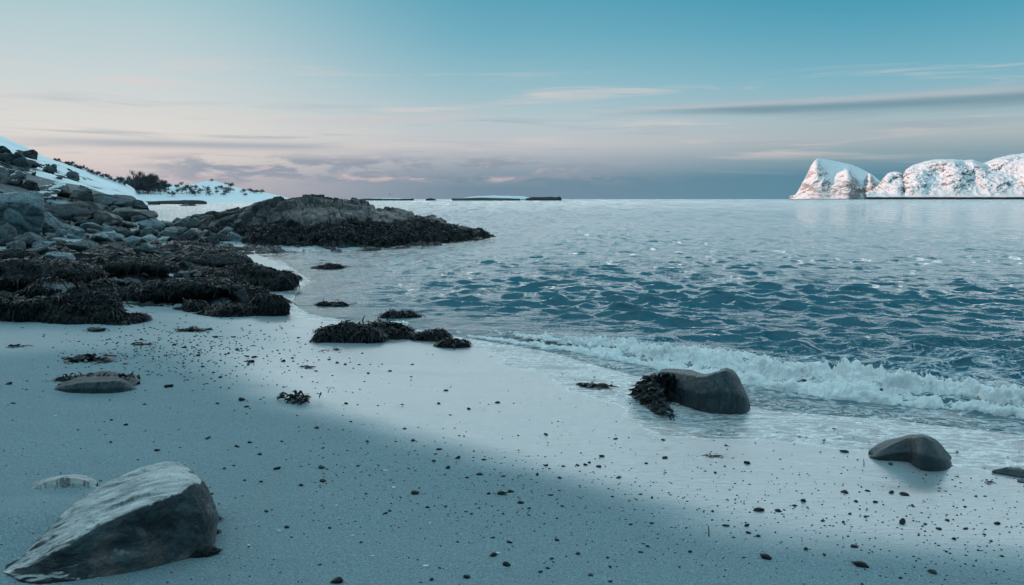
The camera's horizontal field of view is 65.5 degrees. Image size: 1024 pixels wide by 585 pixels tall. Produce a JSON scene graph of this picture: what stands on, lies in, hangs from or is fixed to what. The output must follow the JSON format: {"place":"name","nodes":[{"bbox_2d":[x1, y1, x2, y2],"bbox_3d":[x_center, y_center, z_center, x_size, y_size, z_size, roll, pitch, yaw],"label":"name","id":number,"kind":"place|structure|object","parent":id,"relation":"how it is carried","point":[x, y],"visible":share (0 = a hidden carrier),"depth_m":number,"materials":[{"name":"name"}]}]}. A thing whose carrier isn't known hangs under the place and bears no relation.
{"place":"outdoors","nodes":[
{"label":"outdoors","id":0,"kind":"place"},
{"bbox_2d":[0,136,147,209],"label":"snowy hill","id":1,"kind":"structure","parent":0,"point":[94,184],"depth_m":54.68,"materials":[{"name":"snow"}]},
{"bbox_2d":[0,146,12,153],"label":"rock","id":2,"kind":"object","parent":1,"relation":"on","point":[3,149],"visible":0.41,"depth_m":49.67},
{"bbox_2d":[0,166,26,185],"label":"rock","id":3,"kind":"object","parent":1,"relation":"on","point":[10,176],"visible":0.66,"depth_m":38.49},
{"bbox_2d":[0,152,30,168],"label":"rock","id":4,"kind":"object","parent":1,"relation":"on","point":[19,159],"visible":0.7,"depth_m":49.37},
{"bbox_2d":[20,149,37,159],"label":"rock","id":5,"kind":"object","parent":1,"relation":"on","point":[32,154],"visible":0.55,"depth_m":60.13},
{"bbox_2d":[20,180,39,191],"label":"rock","id":6,"kind":"object","parent":1,"relation":"on","point":[31,185],"visible":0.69,"depth_m":38.95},
{"bbox_2d":[29,161,40,167],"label":"rock","id":7,"kind":"object","parent":1,"relation":"on","point":[34,165],"visible":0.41,"depth_m":51.18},
{"bbox_2d":[38,191,57,201],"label":"rock","id":8,"kind":"object","parent":1,"relation":"on","point":[50,195],"visible":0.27,"depth_m":36.73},
{"bbox_2d":[42,165,54,173],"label":"rock","id":9,"kind":"object","parent":1,"relation":"on","point":[49,169],"visible":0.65,"depth_m":53.36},
{"bbox_2d":[39,182,70,197],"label":"rock","id":10,"kind":"object","parent":1,"relation":"on","point":[61,189],"visible":0.57,"depth_m":40.68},
{"bbox_2d":[44,200,68,206],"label":"boulder","id":11,"kind":"object","parent":1,"relation":"on","point":[53,202],"visible":0.39,"depth_m":34.48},
{"bbox_2d":[66,171,79,181],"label":"rock","id":12,"kind":"object","parent":1,"relation":"on","point":[73,175],"visible":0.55,"depth_m":54.32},
{"bbox_2d":[66,185,93,201],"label":"rock","id":13,"kind":"object","parent":1,"relation":"on","point":[82,193],"visible":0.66,"depth_m":40.75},
{"bbox_2d":[85,201,100,210],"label":"stone","id":14,"kind":"object","parent":1,"relation":"on","point":[93,205],"visible":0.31,"depth_m":38.57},
{"bbox_2d":[93,193,135,207],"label":"boulder","id":15,"kind":"object","parent":1,"relation":"on","point":[120,201],"visible":0.8,"depth_m":41.90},
{"bbox_2d":[132,199,148,209],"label":"boulder","id":16,"kind":"object","parent":1,"relation":"on","point":[139,204],"visible":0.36,"depth_m":45.79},
{"bbox_2d":[71,164,137,196],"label":"slope","id":17,"kind":"structure","parent":0,"point":[130,188],"depth_m":251.92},
{"bbox_2d":[156,200,206,203],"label":"islet","id":18,"kind":"object","parent":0,"point":[184,202],"visible":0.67,"depth_m":266.49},
{"bbox_2d":[115,178,288,201],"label":"headland","id":19,"kind":"structure","parent":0,"point":[236,194],"depth_m":447.93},
{"bbox_2d":[129,169,144,179],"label":"birch tree","id":20,"kind":"object","parent":19,"relation":"on","point":[140,174],"visible":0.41,"depth_m":471.82,"materials":[{"name":"grey plant"}]},
{"bbox_2d":[133,178,145,193],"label":"birch tree","id":21,"kind":"object","parent":19,"relation":"on","point":[139,184],"visible":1,"depth_m":440.37,"materials":[{"name":"grey plant"}]},
{"bbox_2d":[142,181,155,193],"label":"birch tree","id":22,"kind":"object","parent":19,"relation":"on","point":[146,187],"visible":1,"depth_m":443.43,"materials":[{"name":"grey plant"}]},
{"bbox_2d":[0,220,482,307],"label":"rocky shore","id":23,"kind":"structure","parent":0,"point":[267,250],"depth_m":25.12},
{"bbox_2d":[0,223,18,245],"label":"stone","id":24,"kind":"object","parent":23,"relation":"on","point":[8,233],"visible":0.72,"depth_m":20.80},
{"bbox_2d":[6,241,25,248],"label":"stone","id":25,"kind":"object","parent":23,"relation":"on","point":[17,244],"visible":0.58,"depth_m":19.12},
{"bbox_2d":[0,248,41,258],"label":"weedy rock","id":26,"kind":"object","parent":23,"relation":"on","point":[21,253],"visible":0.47,"depth_m":15.22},
{"bbox_2d":[0,191,44,234],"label":"boulder","id":27,"kind":"object","parent":23,"relation":"on","point":[22,213],"visible":0.73,"depth_m":24.11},
{"bbox_2d":[14,232,46,244],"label":"boulder","id":28,"kind":"object","parent":23,"relation":"on","point":[29,238],"visible":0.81,"depth_m":20.14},
{"bbox_2d":[27,246,48,254],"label":"stone","id":29,"kind":"object","parent":23,"relation":"on","point":[39,249],"visible":0.49,"depth_m":18.34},
{"bbox_2d":[32,240,56,247],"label":"stone","id":30,"kind":"object","parent":23,"relation":"on","point":[42,243],"visible":0.7,"depth_m":19.12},
{"bbox_2d":[16,275,80,298],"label":"weedy rock","id":31,"kind":"object","parent":23,"relation":"on","point":[49,286],"visible":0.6,"depth_m":11.29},
{"bbox_2d":[41,247,58,254],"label":"stone","id":32,"kind":"object","parent":23,"relation":"on","point":[50,249],"visible":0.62,"depth_m":18.47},
{"bbox_2d":[41,211,64,233],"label":"boulder","id":33,"kind":"object","parent":23,"relation":"on","point":[51,221],"visible":0.52,"depth_m":25.83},
{"bbox_2d":[0,256,109,291],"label":"weedy rock","id":34,"kind":"object","parent":23,"relation":"on","point":[16,274],"visible":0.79,"depth_m":12.46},
{"bbox_2d":[43,251,75,259],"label":"boulder","id":35,"kind":"object","parent":23,"relation":"on","point":[63,255],"visible":0.41,"depth_m":16.59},
{"bbox_2d":[54,229,66,236],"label":"stone","id":36,"kind":"object","parent":23,"relation":"on","point":[60,232],"visible":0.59,"depth_m":25.24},
{"bbox_2d":[45,202,90,221],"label":"boulder","id":37,"kind":"object","parent":23,"relation":"on","point":[68,211],"visible":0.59,"depth_m":31.50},
{"bbox_2d":[65,226,81,234],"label":"stone","id":38,"kind":"object","parent":23,"relation":"on","point":[71,229],"visible":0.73,"depth_m":26.17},
{"bbox_2d":[66,234,85,238],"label":"stone","id":39,"kind":"object","parent":23,"relation":"on","point":[71,236],"visible":0.69,"depth_m":25.09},
{"bbox_2d":[71,217,84,222],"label":"stone","id":40,"kind":"object","parent":23,"relation":"on","point":[75,219],"visible":0.48,"depth_m":29.83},
{"bbox_2d":[26,276,131,324],"bbox_3d":[-5.726,0.201,10.569,1.475,0.790,1.227,0,7,0],"label":"weedy rock","id":41,"kind":"object","parent":23,"relation":"on","point":[95,301],"visible":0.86,"depth_m":10.30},
{"bbox_2d":[65,240,97,250],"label":"boulder","id":42,"kind":"object","parent":23,"relation":"on","point":[82,245],"visible":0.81,"depth_m":19.15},
{"bbox_2d":[74,220,101,230],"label":"boulder","id":43,"kind":"object","parent":23,"relation":"on","point":[78,223],"visible":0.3,"depth_m":27.70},
{"bbox_2d":[80,222,101,231],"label":"stone","id":44,"kind":"object","parent":23,"relation":"on","point":[90,225],"visible":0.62,"depth_m":27.38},
{"bbox_2d":[62,248,123,257],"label":"weedy rock","id":45,"kind":"object","parent":23,"relation":"on","point":[92,253],"visible":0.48,"depth_m":17.92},
{"bbox_2d":[86,228,100,233],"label":"stone","id":46,"kind":"object","parent":23,"relation":"on","point":[93,231],"visible":0.74,"depth_m":27.13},
{"bbox_2d":[89,233,109,240],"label":"stone","id":47,"kind":"object","parent":23,"relation":"on","point":[101,236],"visible":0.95,"depth_m":22.75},
{"bbox_2d":[90,211,122,225],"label":"boulder","id":48,"kind":"object","parent":23,"relation":"on","point":[108,218],"visible":0.77,"depth_m":29.72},
{"bbox_2d":[101,226,112,231],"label":"stone","id":49,"kind":"object","parent":23,"relation":"on","point":[107,228],"visible":0.62,"depth_m":28.23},
{"bbox_2d":[105,245,127,252],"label":"stone","id":50,"kind":"object","parent":23,"relation":"on","point":[113,248],"visible":0.35,"depth_m":19.59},
{"bbox_2d":[109,232,123,238],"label":"stone","id":51,"kind":"object","parent":23,"relation":"on","point":[114,235],"visible":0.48,"depth_m":25.62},
{"bbox_2d":[112,279,125,284],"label":"stone","id":52,"kind":"object","parent":23,"relation":"on","point":[120,281],"visible":0.59,"depth_m":13.41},
{"bbox_2d":[113,227,135,236],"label":"boulder","id":53,"kind":"object","parent":23,"relation":"on","point":[126,232],"visible":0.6,"depth_m":26.69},
{"bbox_2d":[122,223,136,227],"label":"stone","id":54,"kind":"object","parent":23,"relation":"on","point":[127,225],"visible":0.81,"depth_m":29.88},
{"bbox_2d":[78,250,184,277],"bbox_3d":[-7.230,-0.460,14.783,2.415,0.639,1.655,4,8,33],"label":"weedy rock","id":55,"kind":"object","parent":23,"relation":"on","point":[116,264],"visible":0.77,"depth_m":14.39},
{"bbox_2d":[123,235,140,244],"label":"stone","id":56,"kind":"object","parent":23,"relation":"on","point":[132,238],"visible":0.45,"depth_m":23.75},
{"bbox_2d":[112,207,157,220],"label":"boulder","id":57,"kind":"object","parent":23,"relation":"on","point":[125,213],"visible":0.7,"depth_m":33.38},
{"bbox_2d":[131,215,147,221],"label":"stone","id":58,"kind":"object","parent":23,"relation":"on","point":[136,218],"visible":0.55,"depth_m":33.00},
{"bbox_2d":[133,247,147,253],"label":"stone","id":59,"kind":"object","parent":23,"relation":"on","point":[141,250],"visible":0.68,"depth_m":21.24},
{"bbox_2d":[138,243,156,248],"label":"stone","id":60,"kind":"object","parent":23,"relation":"on","point":[148,245],"visible":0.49,"depth_m":21.53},
{"bbox_2d":[140,227,158,236],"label":"stone","id":61,"kind":"object","parent":23,"relation":"on","point":[145,231],"visible":0.71,"depth_m":27.14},
{"bbox_2d":[142,234,156,240],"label":"stone","id":62,"kind":"object","parent":23,"relation":"on","point":[150,237],"visible":0.84,"depth_m":25.99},
{"bbox_2d":[142,246,160,254],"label":"stone","id":63,"kind":"object","parent":23,"relation":"on","point":[152,251],"visible":0.63,"depth_m":21.48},
{"bbox_2d":[138,219,167,230],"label":"boulder","id":64,"kind":"object","parent":23,"relation":"on","point":[158,225],"visible":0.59,"depth_m":29.03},
{"bbox_2d":[174,222,188,227],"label":"stone","id":65,"kind":"object","parent":23,"relation":"on","point":[183,224],"visible":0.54,"depth_m":29.95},
{"bbox_2d":[173,271,190,276],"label":"stone","id":66,"kind":"object","parent":23,"relation":"on","point":[186,273],"visible":0.7,"depth_m":15.63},
{"bbox_2d":[180,218,195,224],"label":"stone","id":67,"kind":"object","parent":23,"relation":"on","point":[186,220],"visible":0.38,"depth_m":31.47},
{"bbox_2d":[183,229,199,240],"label":"stone","id":68,"kind":"object","parent":23,"relation":"on","point":[192,235],"visible":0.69,"depth_m":27.22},
{"bbox_2d":[169,245,253,267],"bbox_3d":[-7.542,-0.783,19.436,2.272,0.666,2.420,-3,7,-24],"label":"weedy rock","id":69,"kind":"object","parent":23,"relation":"on","point":[221,256],"visible":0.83,"depth_m":18.90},
{"bbox_2d":[205,236,219,242],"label":"stone","id":70,"kind":"object","parent":23,"relation":"on","point":[212,239],"visible":0.7,"depth_m":26.63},
{"bbox_2d":[218,233,230,240],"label":"stone","id":71,"kind":"object","parent":23,"relation":"on","point":[222,237],"visible":0.77,"depth_m":27.64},
{"bbox_2d":[218,227,233,233],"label":"stone","id":72,"kind":"object","parent":23,"relation":"on","point":[227,229],"visible":0.41,"depth_m":29.12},
{"bbox_2d":[229,233,244,241],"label":"stone","id":73,"kind":"object","parent":23,"relation":"on","point":[234,237],"visible":0.6,"depth_m":27.69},
{"bbox_2d":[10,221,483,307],"bbox_3d":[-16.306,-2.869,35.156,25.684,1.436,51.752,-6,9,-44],"label":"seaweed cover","id":74,"kind":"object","parent":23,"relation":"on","point":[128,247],"visible":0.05,"depth_m":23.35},
{"bbox_2d":[196,262,301,291],"bbox_3d":[-5.069,-0.215,15.072,2.108,0.738,1.496,0,7,0],"label":"weedy rock","id":75,"kind":"object","parent":23,"relation":"on","point":[274,279],"visible":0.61,"depth_m":14.74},
{"bbox_2d":[225,285,274,301],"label":"weedy rock","id":76,"kind":"object","parent":23,"relation":"on","point":[252,290],"visible":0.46,"depth_m":12.65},
{"bbox_2d":[187,194,495,247],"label":"rock headland","id":77,"kind":"structure","parent":23,"relation":"on","point":[312,220],"depth_m":29.62,"materials":[{"name":"stone"}]},
{"bbox_2d":[357,198,413,200],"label":"islet","id":78,"kind":"object","parent":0,"point":[388,199],"visible":0.84,"depth_m":884.16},
{"bbox_2d":[452,197,519,200],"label":"islet","id":79,"kind":"object","parent":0,"point":[483,199],"visible":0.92,"depth_m":863.42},
{"bbox_2d":[466,195,528,199],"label":"islet","id":80,"kind":"object","parent":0,"point":[516,197],"visible":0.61,"depth_m":1130.07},
{"bbox_2d":[0,222,1023,584],"bbox_3d":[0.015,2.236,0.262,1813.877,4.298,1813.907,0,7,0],"label":"sand","id":81,"kind":"structure","parent":0,"point":[50,430],"depth_m":4.71,"materials":[{"name":"sand"}]},
{"bbox_2d":[0,294,47,321],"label":"weedy rock","id":82,"kind":"object","parent":81,"relation":"on","point":[14,308],"visible":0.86,"depth_m":10.11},
{"bbox_2d":[32,474,97,488],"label":"rock","id":83,"kind":"object","parent":81,"relation":"on","point":[74,480],"visible":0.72,"depth_m":4.09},
{"bbox_2d":[59,353,119,364],"bbox_3d":[-4.080,0.624,7.652,0.579,0.059,0.535,0,7,0],"label":"seaweed scrap","id":84,"kind":"object","parent":81,"relation":"on","point":[90,358],"visible":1,"depth_m":7.62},
{"bbox_2d":[42,371,140,393],"bbox_3d":[-3.434,0.759,6.602,0.675,0.177,0.842,-6,9,-43],"label":"half buried rock","id":85,"kind":"object","parent":81,"relation":"on","point":[104,382],"visible":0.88,"depth_m":6.38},
{"bbox_2d":[86,327,105,331],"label":"stone","id":86,"kind":"object","parent":81,"relation":"on","point":[93,329],"visible":0.98,"depth_m":9.58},
{"bbox_2d":[3,461,218,583],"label":"banded boulder","id":87,"kind":"object","parent":81,"relation":"on","point":[153,515],"visible":0.9,"depth_m":3.25,"materials":[{"name":"stone"}]},
{"bbox_2d":[99,311,153,325],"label":"weedy rock","id":88,"kind":"object","parent":81,"relation":"on","point":[133,318],"visible":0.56,"depth_m":10.41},
{"bbox_2d":[130,342,154,345],"bbox_3d":[-4.053,0.555,8.700,0.257,0.025,0.253,3,7,26],"label":"seaweed scrap","id":89,"kind":"object","parent":81,"relation":"on","point":[141,343],"visible":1,"depth_m":8.70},
{"bbox_2d":[162,230,176,240],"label":"stone","id":90,"kind":"object","parent":81,"relation":"on","point":[171,235],"visible":0.91,"depth_m":26.58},
{"bbox_2d":[155,240,214,252],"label":"weedy rock","id":91,"kind":"object","parent":81,"relation":"on","point":[172,246],"visible":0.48,"depth_m":22.75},
{"bbox_2d":[117,274,255,302],"bbox_3d":[-5.228,0.053,12.928,2.170,0.697,1.561,0,7,0],"label":"weedy rock","id":92,"kind":"object","parent":81,"relation":"on","point":[205,288],"visible":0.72,"depth_m":12.38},
{"bbox_2d":[179,260,195,267],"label":"stone","id":93,"kind":"object","parent":81,"relation":"on","point":[185,263],"visible":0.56,"depth_m":16.80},
{"bbox_2d":[174,325,212,332],"bbox_3d":[-3.972,0.451,9.851,0.432,0.039,0.519,-6,9,-43],"label":"seaweed scrap","id":94,"kind":"object","parent":81,"relation":"on","point":[192,329],"visible":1,"depth_m":9.82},
{"bbox_2d":[180,298,211,311],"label":"weedy rock","id":95,"kind":"object","parent":81,"relation":"on","point":[196,305],"visible":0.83,"depth_m":11.63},
{"bbox_2d":[190,545,222,557],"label":"stone","id":96,"kind":"object","parent":81,"relation":"on","point":[204,551],"visible":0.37,"depth_m":3.37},
{"bbox_2d":[208,297,233,303],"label":"boulder","id":97,"kind":"object","parent":81,"relation":"on","point":[223,299],"visible":0.63,"depth_m":12.58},
{"bbox_2d":[193,298,257,316],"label":"weedy rock","id":98,"kind":"object","parent":81,"relation":"on","point":[221,309],"visible":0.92,"depth_m":11.33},
{"bbox_2d":[233,289,249,303],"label":"stone","id":99,"kind":"object","parent":81,"relation":"on","point":[241,295],"visible":0.59,"depth_m":12.35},
{"bbox_2d":[246,291,296,316],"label":"weedy rock","id":100,"kind":"object","parent":81,"relation":"on","point":[269,304],"visible":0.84,"depth_m":11.52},
{"bbox_2d":[277,387,334,405],"bbox_3d":[-1.606,0.789,6.190,0.384,0.108,0.299,-4,8,-30],"label":"seaweed scrap","id":101,"kind":"object","parent":81,"relation":"on","point":[295,397],"visible":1,"depth_m":6.16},
{"bbox_2d":[310,262,351,268],"bbox_3d":[-4.583,-0.497,19.720,1.322,0.526,0.858,0,7,0],"label":"seaweed clump","id":102,"kind":"object","parent":81,"relation":"on","point":[332,265],"visible":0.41,"depth_m":19.56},
{"bbox_2d":[312,297,355,306],"bbox_3d":[-2.881,0.287,12.822,0.740,0.401,0.508,0,7,0],"label":"seaweed clump","id":103,"kind":"object","parent":81,"relation":"on","point":[340,303],"visible":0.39,"depth_m":12.74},
{"bbox_2d":[331,577,342,583],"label":"pebble","id":104,"kind":"object","parent":81,"relation":"on","point":[337,580],"visible":1,"depth_m":3.18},
{"bbox_2d":[309,320,389,343],"bbox_3d":[-1.922,0.552,9.380,1.014,0.469,0.664,-1,7,-9],"label":"seaweed clump","id":105,"kind":"object","parent":81,"relation":"on","point":[347,331],"visible":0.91,"depth_m":9.21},
{"bbox_2d":[362,314,416,339],"bbox_3d":[-1.550,0.533,9.783,0.850,0.539,0.577,0,7,0],"label":"seaweed clump","id":106,"kind":"object","parent":81,"relation":"on","point":[393,330],"visible":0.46,"depth_m":9.68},
{"bbox_2d":[378,307,425,318],"bbox_3d":[-1.639,0.445,11.595,0.871,0.503,0.576,0,7,0],"label":"seaweed clump","id":107,"kind":"object","parent":81,"relation":"on","point":[393,313],"visible":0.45,"depth_m":11.49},
{"bbox_2d":[406,325,453,341],"bbox_3d":[-0.995,0.617,9.623,0.695,0.420,0.535,0,7,0],"label":"seaweed clump","id":108,"kind":"object","parent":81,"relation":"on","point":[435,334],"visible":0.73,"depth_m":9.54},
{"bbox_2d":[433,335,474,349],"bbox_3d":[-0.700,0.632,9.154,0.540,0.390,0.481,3,7,25],"label":"seaweed clump","id":109,"kind":"object","parent":81,"relation":"on","point":[451,342],"visible":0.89,"depth_m":9.05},
{"bbox_2d":[0,315,1023,584],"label":"grit","id":110,"kind":"object","parent":81,"relation":"on","point":[512,465],"visible":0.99,"depth_m":4.53,"materials":[{"name":"black"}]},
{"bbox_2d":[576,382,621,389],"bbox_3d":[0.755,0.828,7.121,0.425,0.038,0.278,5,8,35],"label":"seaweed scrap","id":111,"kind":"object","parent":81,"relation":"on","point":[600,386],"visible":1,"depth_m":7.12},
{"bbox_2d":[628,368,750,420],"bbox_3d":[1.466,0.804,6.664,0.982,0.419,0.880,-3,7,-21],"label":"washed boulder","id":112,"kind":"object","parent":81,"relation":"on","point":[722,391],"visible":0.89,"depth_m":6.43,"materials":[{"name":"stone"}]},
{"bbox_2d":[760,553,771,559],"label":"pebble","id":113,"kind":"object","parent":81,"relation":"on","point":[766,556],"visible":1,"depth_m":3.51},
{"bbox_2d":[851,561,868,567],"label":"pebble","id":114,"kind":"object","parent":81,"relation":"on","point":[862,564],"visible":1,"depth_m":3.44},
{"bbox_2d":[868,434,953,470],"bbox_3d":[2.592,1.012,5.141,0.476,0.277,0.510,6,9,43],"label":"smooth boulder","id":115,"kind":"object","parent":81,"relation":"on","point":[922,452],"visible":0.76,"depth_m":5.00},
{"bbox_2d":[992,467,1023,477],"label":"stone","id":116,"kind":"object","parent":81,"relation":"on","point":[1018,472],"visible":0.95,"depth_m":4.81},
{"bbox_2d":[0,0,1023,198],"label":"sky","id":117,"kind":"structure","parent":0,"point":[341,99],"materials":[{"name":"blue"}]},
{"bbox_2d":[526,196,561,200],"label":"islet","id":118,"kind":"object","parent":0,"point":[559,198],"visible":0.95,"depth_m":868.15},
{"bbox_2d":[148,199,1023,435],"bbox_3d":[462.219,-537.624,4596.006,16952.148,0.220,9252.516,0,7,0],"label":"sea","id":119,"kind":"structure","parent":0,"point":[934,287],"depth_m":16.36,"materials":[{"name":"liquid"}]},
{"bbox_2d":[455,318,1023,418],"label":"sea foam","id":120,"kind":"object","parent":119,"relation":"on","point":[765,371],"visible":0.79,"depth_m":7.27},
{"bbox_2d":[789,159,879,198],"bbox_3d":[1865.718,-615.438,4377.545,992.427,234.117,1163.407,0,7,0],"label":"mountain","id":121,"kind":"structure","parent":0,"point":[827,179],"depth_m":3932.82,"materials":[{"name":"snow"}]},
{"bbox_2d":[865,153,1023,198],"bbox_3d":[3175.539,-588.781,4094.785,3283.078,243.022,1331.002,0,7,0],"label":"mountain","id":122,"kind":"structure","parent":0,"point":[1000,178],"depth_m":3583.73,"materials":[{"name":"snow"}]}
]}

